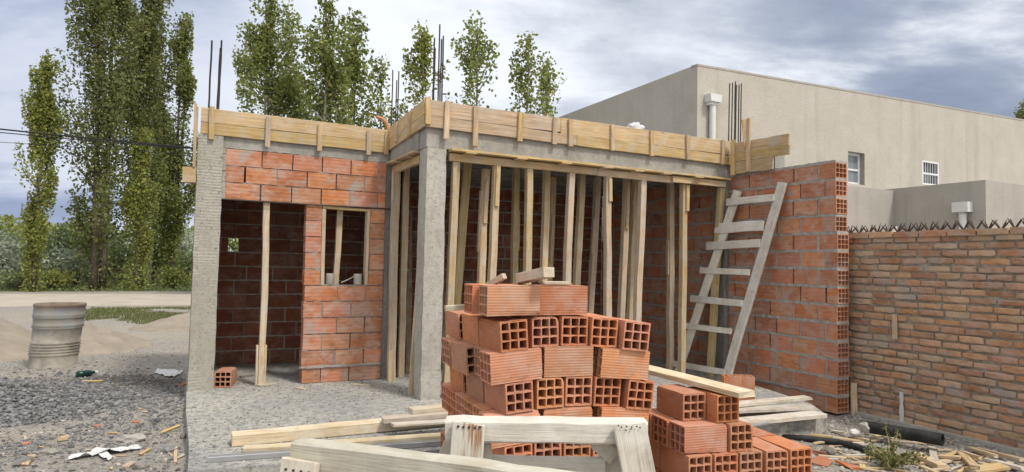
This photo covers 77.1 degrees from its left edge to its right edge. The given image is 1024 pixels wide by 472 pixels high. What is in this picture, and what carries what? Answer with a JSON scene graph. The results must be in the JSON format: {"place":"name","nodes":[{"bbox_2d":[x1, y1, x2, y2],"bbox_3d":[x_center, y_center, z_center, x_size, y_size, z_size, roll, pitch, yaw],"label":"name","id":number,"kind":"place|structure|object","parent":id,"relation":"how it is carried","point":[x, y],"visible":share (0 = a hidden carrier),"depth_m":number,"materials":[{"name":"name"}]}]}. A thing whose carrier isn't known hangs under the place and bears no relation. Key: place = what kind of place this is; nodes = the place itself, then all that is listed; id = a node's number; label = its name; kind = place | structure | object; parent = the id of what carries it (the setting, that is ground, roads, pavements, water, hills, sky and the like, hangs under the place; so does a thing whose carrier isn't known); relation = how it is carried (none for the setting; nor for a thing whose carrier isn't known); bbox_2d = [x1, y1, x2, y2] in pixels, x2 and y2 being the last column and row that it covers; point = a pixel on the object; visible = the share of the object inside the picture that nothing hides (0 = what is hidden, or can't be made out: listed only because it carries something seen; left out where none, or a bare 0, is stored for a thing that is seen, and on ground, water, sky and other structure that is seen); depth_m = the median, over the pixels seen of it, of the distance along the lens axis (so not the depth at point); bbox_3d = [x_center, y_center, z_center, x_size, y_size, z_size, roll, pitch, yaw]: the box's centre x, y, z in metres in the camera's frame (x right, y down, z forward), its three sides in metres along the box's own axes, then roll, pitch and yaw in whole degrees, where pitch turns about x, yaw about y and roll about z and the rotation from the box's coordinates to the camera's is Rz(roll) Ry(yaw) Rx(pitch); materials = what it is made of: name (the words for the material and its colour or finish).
{"place":"outdoors","nodes":[
{"label":"outdoors","id":0,"kind":"place"},
{"bbox_2d":[0,294,190,306],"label":"dirt road","id":1,"kind":"structure","parent":0,"point":[18,300],"depth_m":22.70,"materials":[{"name":"beige soil"}]},
{"bbox_2d":[84,305,189,323],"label":"grass","id":2,"kind":"structure","parent":0,"point":[129,310],"depth_m":17.24,"materials":[{"name":"green plant"}]},
{"bbox_2d":[0,261,1023,471],"bbox_3d":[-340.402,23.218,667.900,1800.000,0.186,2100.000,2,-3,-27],"label":"ground","id":3,"kind":"structure","parent":0,"point":[166,341],"depth_m":6.89,"materials":[{"name":"grey gravel"}]},
{"bbox_2d":[0,317,31,361],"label":"sand pile","id":4,"kind":"object","parent":3,"relation":"on","point":[15,339],"visible":0.67,"depth_m":10.01,"materials":[{"name":"beige sand"}]},
{"bbox_2d":[0,223,58,287],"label":"shrub","id":5,"kind":"object","parent":3,"relation":"on","point":[9,259],"visible":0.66,"depth_m":28.44,"materials":[{"name":"green plant"}]},
{"bbox_2d":[13,49,71,291],"bbox_3d":[-19.682,-2.776,27.021,1.747,10.314,2.114,1,-2,10],"label":"poplar tree","id":6,"kind":"object","parent":3,"relation":"on","point":[42,116],"visible":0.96,"depth_m":26.84,"materials":[{"name":"green plant"}]},
{"bbox_2d":[27,302,86,369],"bbox_3d":[-6.460,1.408,9.134,0.664,0.909,0.604,2,-3,-27],"label":"barrel","id":7,"kind":"object","parent":3,"relation":"on","point":[56,327],"visible":0.98,"depth_m":8.91,"materials":[{"name":"grey metal"}]},
{"bbox_2d":[0,377,140,427],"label":"gravel pile","id":8,"kind":"object","parent":3,"relation":"on","point":[25,401],"visible":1,"depth_m":6.55,"materials":[{"name":"gravel"}]},
{"bbox_2d":[42,242,99,287],"bbox_3d":[-20.405,1.366,29.928,2.304,2.179,2.754,1,-2,-1],"label":"shrub","id":9,"kind":"object","parent":3,"relation":"on","point":[67,261],"visible":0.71,"depth_m":29.59,"materials":[{"name":"green plant"}]},
{"bbox_2d":[0,347,185,471],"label":"gravel","id":10,"kind":"structure","parent":3,"relation":"on","point":[112,412],"depth_m":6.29,"materials":[{"name":"grey gravel"}]},
{"bbox_2d":[54,0,153,291],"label":"poplar tree","id":11,"kind":"object","parent":3,"relation":"on","point":[112,106],"visible":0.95,"depth_m":28.40,"materials":[{"name":"green plant"}]},
{"bbox_2d":[78,323,153,354],"bbox_3d":[-7.228,1.731,11.030,1.931,0.472,2.249,2,-3,-27],"label":"sand pile","id":12,"kind":"object","parent":3,"relation":"on","point":[95,340],"visible":0.62,"depth_m":10.71,"materials":[{"name":"beige sand"}]},
{"bbox_2d":[0,214,238,264],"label":"treeline","id":13,"kind":"object","parent":3,"relation":"on","point":[8,221],"visible":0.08,"depth_m":79.68,"materials":[{"name":"green plant"}]},
{"bbox_2d":[115,118,162,290],"bbox_3d":[-16.987,-1.448,29.229,1.946,7.961,1.876,2,-3,-27],"label":"poplar tree","id":14,"kind":"object","parent":3,"relation":"on","point":[139,158],"visible":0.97,"depth_m":29.04,"materials":[{"name":"green plant"}]},
{"bbox_2d":[107,0,188,287],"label":"poplar tree","id":15,"kind":"object","parent":3,"relation":"on","point":[152,56],"visible":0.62,"depth_m":30.90,"materials":[{"name":"green plant"}]},
{"bbox_2d":[128,312,189,331],"bbox_3d":[-7.183,1.898,14.442,2.557,0.446,2.065,2,-3,-27],"label":"sand pile","id":16,"kind":"object","parent":3,"relation":"on","point":[178,323],"visible":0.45,"depth_m":13.80,"materials":[{"name":"beige sand"}]},
{"bbox_2d":[147,11,197,287],"bbox_3d":[-17.132,-4.450,32.887,2.875,14.276,2.854,2,-3,-27],"label":"poplar tree","id":17,"kind":"object","parent":3,"relation":"on","point":[176,208],"visible":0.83,"depth_m":32.81,"materials":[{"name":"green plant"}]},
{"bbox_2d":[232,0,319,119],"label":"poplar tree","id":18,"kind":"object","parent":3,"relation":"on","point":[264,51],"visible":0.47,"depth_m":25.19,"materials":[{"name":"green plant"}]},
{"bbox_2d":[295,0,376,127],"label":"poplar tree","id":19,"kind":"object","parent":3,"relation":"on","point":[334,80],"visible":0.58,"depth_m":23.52,"materials":[{"name":"green plant"}]},
{"bbox_2d":[333,7,378,127],"bbox_3d":[-6.028,-3.228,25.104,2.458,11.615,2.468,0,-3,16],"label":"poplar tree","id":20,"kind":"object","parent":3,"relation":"on","point":[356,54],"visible":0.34,"depth_m":25.09,"materials":[{"name":"green plant"}]},
{"bbox_2d":[365,53,407,129],"bbox_3d":[-5.379,-2.564,26.404,2.245,10.428,1.913,1,-2,-7],"label":"poplar tree","id":21,"kind":"object","parent":3,"relation":"on","point":[376,70],"visible":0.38,"depth_m":26.54,"materials":[{"name":"green plant"}]},
{"bbox_2d":[377,20,458,128],"bbox_3d":[-3.770,-2.898,25.282,3.214,11.065,3.016,2,-3,-27],"label":"poplar tree","id":22,"kind":"object","parent":3,"relation":"on","point":[422,45],"visible":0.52,"depth_m":25.25,"materials":[{"name":"green plant"}]},
{"bbox_2d":[280,438,573,471],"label":"sawhorse","id":23,"kind":"object","parent":3,"relation":"on","point":[313,455],"visible":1,"depth_m":1.91,"materials":[{"name":"brown wood"}]},
{"bbox_2d":[443,9,499,107],"bbox_3d":[-1.412,-2.984,24.163,2.259,11.241,3.424,2,-3,-27],"label":"poplar tree","id":24,"kind":"object","parent":3,"relation":"on","point":[473,62],"visible":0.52,"depth_m":24.02,"materials":[{"name":"green plant"}]},
{"bbox_2d":[185,24,849,471],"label":"unfinished house","id":25,"kind":"structure","parent":3,"relation":"on","point":[335,338],"depth_m":7.96,"materials":[{"name":"brick"}]},
{"bbox_2d":[254,382,275,386],"bbox_3d":[-2.882,1.732,7.502,0.125,0.023,0.206,-1,-3,40],"label":"base plate","id":26,"kind":"object","parent":25,"relation":"on","point":[266,384],"visible":0.95,"depth_m":7.46,"materials":[{"name":"brown wood"}]},
{"bbox_2d":[255,202,269,383],"bbox_3d":[-2.915,0.674,7.540,0.117,2.140,0.091,2,-3,-27],"label":"wooden prop","id":27,"kind":"object","parent":26,"relation":"on","point":[260,362],"visible":0.96,"depth_m":7.51,"materials":[{"name":"brown wood"}]},
{"bbox_2d":[200,106,388,155],"bbox_3d":[-2.525,-1.219,7.678,2.152,0.402,0.063,2,-3,-27],"label":"formwork","id":28,"kind":"object","parent":25,"relation":"attached to","point":[318,134],"visible":1,"depth_m":7.63,"materials":[{"name":"brown wood"}]},
{"bbox_2d":[207,439,440,462],"bbox_3d":[-1.148,1.651,5.009,2.222,0.044,0.064,2,-3,-19],"label":"plank","id":29,"kind":"object","parent":25,"relation":"on","point":[286,453],"visible":0.43,"depth_m":4.78,"materials":[{"name":"grey wood"}]},
{"bbox_2d":[231,418,445,446],"bbox_3d":[-1.208,1.652,5.593,2.262,0.088,0.155,2,-3,-26],"label":"plank","id":30,"kind":"object","parent":25,"relation":"on","point":[283,434],"visible":0.59,"depth_m":5.32,"materials":[{"name":"brown wood"}]},
{"bbox_2d":[243,432,440,452],"bbox_3d":[-1.072,1.653,5.184,2.028,0.048,0.104,2,-3,-19],"label":"plank","id":31,"kind":"object","parent":25,"relation":"on","point":[366,440],"visible":0.44,"depth_m":5.13,"materials":[{"name":"brown wood"}]},
{"bbox_2d":[320,206,370,284],"bbox_3d":[-2.075,0.125,7.978,0.593,0.964,0.134,2,-3,-27],"label":"window frame","id":32,"kind":"structure","parent":25,"relation":"in","point":[367,211],"depth_m":8.00,"materials":[{"name":"brown wood"}]},
{"bbox_2d":[387,171,400,381],"bbox_3d":[-1.478,0.494,8.020,0.116,2.600,0.103,2,-3,-27],"label":"wooden prop","id":33,"kind":"object","parent":25,"relation":"on","point":[393,273],"visible":1,"depth_m":8.00,"materials":[{"name":"brown wood"}]},
{"bbox_2d":[397,168,409,377],"bbox_3d":[-1.400,0.443,8.299,0.092,2.730,0.103,2,-3,-27],"label":"wooden prop","id":34,"kind":"object","parent":25,"relation":"on","point":[403,275],"visible":0.96,"depth_m":8.27,"materials":[{"name":"brown wood"}]},
{"bbox_2d":[389,99,425,149],"bbox_3d":[-1.256,-1.290,7.559,0.058,0.361,1.339,2,-3,-27],"label":"formwork","id":35,"kind":"object","parent":25,"relation":"attached to","point":[411,122],"visible":1,"depth_m":7.39,"materials":[{"name":"brown wood"}]},
{"bbox_2d":[441,161,459,396],"bbox_3d":[-0.680,0.472,7.118,0.130,2.602,0.080,2,-3,-27],"label":"wooden prop","id":36,"kind":"object","parent":25,"relation":"on","point":[452,234],"visible":0.7,"depth_m":7.11,"materials":[{"name":"brown wood"}]},
{"bbox_2d":[454,163,471,304],"bbox_3d":[-0.637,0.434,7.857,0.228,2.746,0.081,2,-3,-27],"label":"wooden prop","id":37,"kind":"object","parent":25,"relation":"on","point":[464,206],"visible":0.52,"depth_m":7.86,"materials":[{"name":"brown wood"}]},
{"bbox_2d":[477,168,489,283],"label":"wooden prop","id":38,"kind":"object","parent":25,"relation":"on","point":[482,223],"visible":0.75,"depth_m":7.59,"materials":[{"name":"brown wood"}]},
{"bbox_2d":[487,165,500,281],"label":"wooden prop","id":39,"kind":"object","parent":25,"relation":"on","point":[494,220],"visible":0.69,"depth_m":7.34,"materials":[{"name":"brown wood"}]},
{"bbox_2d":[510,168,519,283],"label":"wooden prop","id":40,"kind":"object","parent":25,"relation":"on","point":[515,230],"visible":0.64,"depth_m":8.42,"materials":[{"name":"brown wood"}]},
{"bbox_2d":[523,169,532,284],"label":"wooden prop","id":41,"kind":"object","parent":25,"relation":"on","point":[527,243],"visible":0.48,"depth_m":7.55,"materials":[{"name":"brown wood"}]},
{"bbox_2d":[540,170,550,284],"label":"wooden prop","id":42,"kind":"object","parent":25,"relation":"on","point":[545,222],"visible":0.41,"depth_m":8.22,"materials":[{"name":"brown wood"}]},
{"bbox_2d":[563,173,574,282],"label":"wooden prop","id":43,"kind":"object","parent":25,"relation":"on","point":[568,231],"visible":0.53,"depth_m":7.80,"materials":[{"name":"brown wood"}]},
{"bbox_2d":[425,97,730,164],"bbox_3d":[1.058,-1.175,7.961,4.507,0.488,0.062,2,-3,-27],"label":"formwork","id":44,"kind":"object","parent":25,"relation":"attached to","point":[446,116],"visible":0.98,"depth_m":7.76,"materials":[{"name":"brown wood"}]},
{"bbox_2d":[572,174,585,284],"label":"wooden prop","id":45,"kind":"object","parent":25,"relation":"on","point":[578,244],"visible":0.6,"depth_m":8.38,"materials":[{"name":"brown wood"}]},
{"bbox_2d":[446,148,730,186],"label":"header beam","id":46,"kind":"structure","parent":25,"relation":"attached to","point":[499,159],"depth_m":7.85,"materials":[{"name":"brown wood"}]},
{"bbox_2d":[587,176,600,313],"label":"wooden prop","id":47,"kind":"object","parent":25,"relation":"on","point":[594,242],"visible":0.81,"depth_m":9.09,"materials":[{"name":"brown wood"}]},
{"bbox_2d":[603,176,612,316],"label":"wooden prop","id":48,"kind":"object","parent":25,"relation":"on","point":[607,248],"visible":0.76,"depth_m":8.05,"materials":[{"name":"brown wood"}]},
{"bbox_2d":[617,179,630,318],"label":"wooden prop","id":49,"kind":"object","parent":25,"relation":"on","point":[623,262],"visible":0.77,"depth_m":8.59,"materials":[{"name":"brown wood"}]},
{"bbox_2d":[626,179,637,319],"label":"wooden prop","id":50,"kind":"object","parent":25,"relation":"on","point":[632,243],"visible":0.57,"depth_m":9.27,"materials":[{"name":"brown wood"}]},
{"bbox_2d":[633,180,646,321],"bbox_3d":[1.633,0.571,8.290,0.174,2.603,0.080,2,-3,-27],"label":"wooden prop","id":51,"kind":"object","parent":25,"relation":"on","point":[639,255],"visible":0.7,"depth_m":8.29,"materials":[{"name":"brown wood"}]},
{"bbox_2d":[666,183,674,370],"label":"wooden prop","id":52,"kind":"object","parent":25,"relation":"on","point":[670,271],"visible":0.9,"depth_m":9.19,"materials":[{"name":"brown wood"}]},
{"bbox_2d":[678,184,689,373],"bbox_3d":[2.301,0.600,8.619,0.098,2.600,0.108,2,-3,-27],"label":"wooden prop","id":53,"kind":"object","parent":25,"relation":"on","point":[684,197],"visible":0.94,"depth_m":8.61,"materials":[{"name":"brown wood"}]},
{"bbox_2d":[706,187,724,376],"bbox_3d":[2.817,0.623,8.896,0.262,2.606,0.084,2,-3,-27],"label":"wooden prop","id":54,"kind":"object","parent":25,"relation":"on","point":[711,353],"visible":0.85,"depth_m":8.86,"materials":[{"name":"brown wood"}]},
{"bbox_2d":[673,182,787,374],"bbox_3d":[2.874,0.625,8.623,0.476,2.610,1.582,2,-3,-27],"label":"ladder","id":55,"kind":"object","parent":25,"relation":"on","point":[725,227],"visible":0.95,"depth_m":8.45,"materials":[{"name":"grey wood"}]},
{"bbox_2d":[730,118,790,175],"bbox_3d":[3.288,-1.223,8.508,0.126,0.756,0.963,2,-3,-27],"label":"formwork","id":56,"kind":"object","parent":25,"relation":"attached to","point":[750,155],"visible":1,"depth_m":8.55,"materials":[{"name":"brown wood"}]},
{"bbox_2d":[505,30,551,114],"bbox_3d":[0.336,-2.708,25.103,3.013,10.844,2.316,0,-3,30],"label":"poplar tree","id":57,"kind":"object","parent":3,"relation":"on","point":[524,88],"visible":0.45,"depth_m":25.13,"materials":[{"name":"green plant"}]},
{"bbox_2d":[438,415,654,471],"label":"sawhorse","id":58,"kind":"object","parent":3,"relation":"on","point":[620,444],"visible":0.92,"depth_m":2.34,"materials":[{"name":"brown wood"}]},
{"bbox_2d":[529,58,567,116],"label":"poplar tree","id":59,"kind":"object","parent":3,"relation":"on","point":[546,85],"visible":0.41,"depth_m":27.68,"materials":[{"name":"green plant"}]},
{"bbox_2d":[558,64,1023,232],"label":"neighbour house","id":60,"kind":"structure","parent":3,"relation":"on","point":[913,162],"depth_m":20.52,"materials":[{"name":"beige paint"}]},
{"bbox_2d":[601,218,1023,454],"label":"boundary wall","id":61,"kind":"structure","parent":3,"relation":"on","point":[949,362],"depth_m":6.74,"materials":[{"name":"brick"}]},
{"bbox_2d":[860,424,928,469],"bbox_3d":[3.239,1.824,5.463,0.489,0.328,0.667,-1,-3,39],"label":"weed","id":62,"kind":"object","parent":3,"relation":"on","point":[890,459],"visible":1,"depth_m":5.41,"materials":[{"name":"green plant"}]},
{"bbox_2d":[0,0,1023,251],"label":"sky","id":63,"kind":"structure","parent":0,"point":[962,54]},
{"bbox_2d":[591,406,648,421],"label":"hollow brick","id":64,"kind":"object","parent":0,"point":[608,411],"visible":0.27,"depth_m":4.01,"materials":[{"name":"ceramic"}]},
{"bbox_2d":[591,374,620,406],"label":"hollow brick","id":65,"kind":"object","parent":64,"relation":"on","point":[605,391],"visible":0.52,"depth_m":4.02,"materials":[{"name":"brick"}]},
{"bbox_2d":[619,379,654,410],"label":"hollow brick","id":66,"kind":"object","parent":64,"relation":"on","point":[636,394],"visible":0.57,"depth_m":4.06,"materials":[{"name":"brick"}]},
{"bbox_2d":[593,347,649,379],"bbox_3d":[0.683,0.805,4.104,0.332,0.180,0.180,7,-4,-18],"label":"hollow brick","id":67,"kind":"object","parent":66,"relation":"on","point":[610,362],"visible":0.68,"depth_m":4.02,"materials":[{"name":"brick"}]},
{"bbox_2d":[582,314,617,347],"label":"hollow brick","id":68,"kind":"object","parent":67,"relation":"on","point":[602,331],"visible":0.7,"depth_m":4.04,"materials":[{"name":"brick"}]},
{"bbox_2d":[610,317,650,351],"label":"hollow brick","id":69,"kind":"object","parent":67,"relation":"on","point":[634,335],"visible":0.73,"depth_m":4.05,"materials":[{"name":"brick"}]},
{"bbox_2d":[660,445,711,471],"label":"hollow brick","id":70,"kind":"object","parent":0,"point":[672,460],"visible":0.78,"depth_m":4.22,"materials":[{"name":"brick"}]},
{"bbox_2d":[652,414,678,446],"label":"hollow brick","id":71,"kind":"object","parent":70,"relation":"on","point":[660,429],"visible":0.43,"depth_m":4.43,"materials":[{"name":"ceramic"}]},
{"bbox_2d":[656,384,705,420],"bbox_3d":[1.181,1.163,4.509,0.180,0.180,0.332,2,-3,-19],"label":"hollow brick","id":72,"kind":"object","parent":71,"relation":"on","point":[681,402],"visible":1,"depth_m":4.41,"materials":[{"name":"brick"}]},
{"bbox_2d":[669,419,726,453],"bbox_3d":[1.245,1.338,4.302,0.332,0.180,0.180,2,-3,-19],"label":"hollow brick","id":73,"kind":"object","parent":70,"relation":"on","point":[697,436],"visible":0.94,"depth_m":4.23,"materials":[{"name":"ceramic"}]},
{"bbox_2d":[737,448,762,471],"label":"hollow brick","id":74,"kind":"object","parent":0,"point":[750,461],"visible":0.38,"depth_m":4.29,"materials":[{"name":"brick"}]},
{"bbox_2d":[723,420,752,451],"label":"hollow brick","id":75,"kind":"object","parent":74,"relation":"on","point":[739,435],"visible":0.43,"depth_m":4.30,"materials":[{"name":"ceramic"}]},
{"bbox_2d":[689,386,738,422],"bbox_3d":[1.397,1.167,4.479,0.180,0.180,0.332,2,-3,-20],"label":"hollow brick","id":76,"kind":"object","parent":75,"relation":"on","point":[720,408],"visible":0.7,"depth_m":4.35,"materials":[{"name":"brick"}]},
{"bbox_2d":[648,365,755,397],"bbox_3d":[1.266,1.043,4.697,0.175,0.038,1.091,3,-1,-32],"label":"plank","id":77,"kind":"object","parent":76,"relation":"on","point":[711,385],"visible":0.79,"depth_m":4.51,"materials":[{"name":"brown wood"}]},
{"bbox_2d":[753,437,787,471],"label":"hollow brick","id":78,"kind":"object","parent":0,"point":[775,458],"visible":0.55,"depth_m":4.35,"materials":[{"name":"brick"}]},
{"bbox_2d":[758,435,811,471],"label":"hollow brick","id":79,"kind":"object","parent":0,"point":[799,457],"visible":0.59,"depth_m":4.41,"materials":[{"name":"brick"}]},
{"bbox_2d":[792,415,1020,471],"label":"rubble","id":80,"kind":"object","parent":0,"point":[914,446],"depth_m":6.11,"materials":[{"name":"stone"}]},
{"bbox_2d":[858,420,944,445],"bbox_3d":[3.726,1.892,6.186,0.150,0.129,0.718,3,-3,-40],"label":"pipe","id":81,"kind":"object","parent":80,"relation":"on","point":[916,435],"visible":0.98,"depth_m":6.12,"materials":[{"name":"black plastic"}]},
{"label":"hollow brick","id":82,"kind":"object","parent":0,"visible":0},
{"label":"hollow brick","id":83,"kind":"object","parent":82,"relation":"on","visible":0},
{"bbox_2d":[561,443,590,456],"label":"hollow brick","id":84,"kind":"object","parent":83,"relation":"on","point":[575,449],"visible":0.2,"depth_m":3.94,"materials":[{"name":"ceramic"}]},
{"bbox_2d":[538,405,591,416],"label":"hollow brick","id":85,"kind":"object","parent":84,"relation":"on","point":[576,411],"visible":0.23,"depth_m":3.92,"materials":[{"name":"brick"}]},
{"bbox_2d":[532,376,563,408],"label":"hollow brick","id":86,"kind":"object","parent":85,"relation":"on","point":[548,392],"visible":0.62,"depth_m":3.89,"materials":[{"name":"brick"}]},
{"bbox_2d":[561,376,592,405],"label":"hollow brick","id":87,"kind":"object","parent":85,"relation":"on","point":[577,390],"visible":0.49,"depth_m":3.97,"materials":[{"name":"brick"}]},
{"bbox_2d":[538,346,593,376],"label":"hollow brick","id":88,"kind":"object","parent":87,"relation":"on","point":[561,361],"visible":0.67,"depth_m":3.93,"materials":[{"name":"brick"}]},
{"bbox_2d":[511,315,558,347],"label":"hollow brick","id":89,"kind":"object","parent":88,"relation":"on","point":[543,330],"visible":0.6,"depth_m":3.92,"materials":[{"name":"brick"}]},
{"bbox_2d":[547,315,587,345],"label":"hollow brick","id":90,"kind":"object","parent":88,"relation":"on","point":[573,330],"visible":0.69,"depth_m":4.00,"materials":[{"name":"brick"}]},
{"bbox_2d":[528,284,587,314],"bbox_3d":[0.288,0.401,4.058,0.332,0.180,0.180,2,-3,-20],"label":"hollow brick","id":91,"kind":"object","parent":90,"relation":"on","point":[563,299],"visible":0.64,"depth_m":3.98,"materials":[{"name":"brick"}]},
{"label":"hollow brick","id":92,"kind":"object","parent":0,"visible":0},
{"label":"hollow brick","id":93,"kind":"object","parent":92,"relation":"on","visible":0},
{"bbox_2d":[492,443,532,455],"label":"hollow brick","id":94,"kind":"object","parent":93,"relation":"on","point":[522,449],"visible":0.31,"depth_m":3.79,"materials":[{"name":"ceramic"}]},
{"bbox_2d":[473,403,493,415],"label":"hollow brick","id":95,"kind":"object","parent":94,"relation":"on","point":[477,407],"visible":0.13,"depth_m":3.99,"materials":[{"name":"brick"}]},
{"bbox_2d":[484,380,533,414],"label":"hollow brick","id":96,"kind":"object","parent":95,"relation":"on","point":[510,398],"visible":0.81,"depth_m":3.81,"materials":[{"name":"brick"}]},
{"bbox_2d":[474,345,486,375],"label":"hollow brick","id":97,"kind":"object","parent":96,"relation":"on","point":[477,348],"visible":0.2,"depth_m":4.02,"materials":[{"name":"brick"}]},
{"bbox_2d":[479,316,527,352],"bbox_3d":[-0.056,0.593,3.929,0.180,0.180,0.332,-2,-1,-25],"label":"hollow brick","id":98,"kind":"object","parent":97,"relation":"on","point":[501,334],"visible":0.98,"depth_m":3.83,"materials":[{"name":"brick"}]},
{"bbox_2d":[478,284,539,315],"bbox_3d":[-0.018,0.387,3.880,0.332,0.180,0.180,2,-3,-19],"label":"hollow brick","id":99,"kind":"object","parent":98,"relation":"on","point":[509,300],"visible":1,"depth_m":3.80,"materials":[{"name":"brick"}]},
{"bbox_2d":[479,347,542,384],"bbox_3d":[-0.007,0.771,3.861,0.332,0.180,0.180,-2,-1,-23],"label":"hollow brick","id":100,"kind":"object","parent":96,"relation":"on","point":[496,368],"visible":0.84,"depth_m":3.78,"materials":[{"name":"brick"}]},
{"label":"hollow brick","id":101,"kind":"object","parent":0,"visible":0},
{"bbox_2d":[455,392,471,414],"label":"hollow brick","id":102,"kind":"object","parent":101,"relation":"on","point":[460,396],"visible":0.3,"depth_m":4.33,"materials":[{"name":"brick"}]},
{"bbox_2d":[466,374,484,402],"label":"hollow brick","id":103,"kind":"object","parent":102,"relation":"on","point":[475,386],"visible":0.27,"depth_m":4.18,"materials":[{"name":"brick"}]},
{"bbox_2d":[450,340,475,375],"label":"hollow brick","id":104,"kind":"object","parent":103,"relation":"on","point":[462,355],"visible":0.51,"depth_m":4.16,"materials":[{"name":"brick"}]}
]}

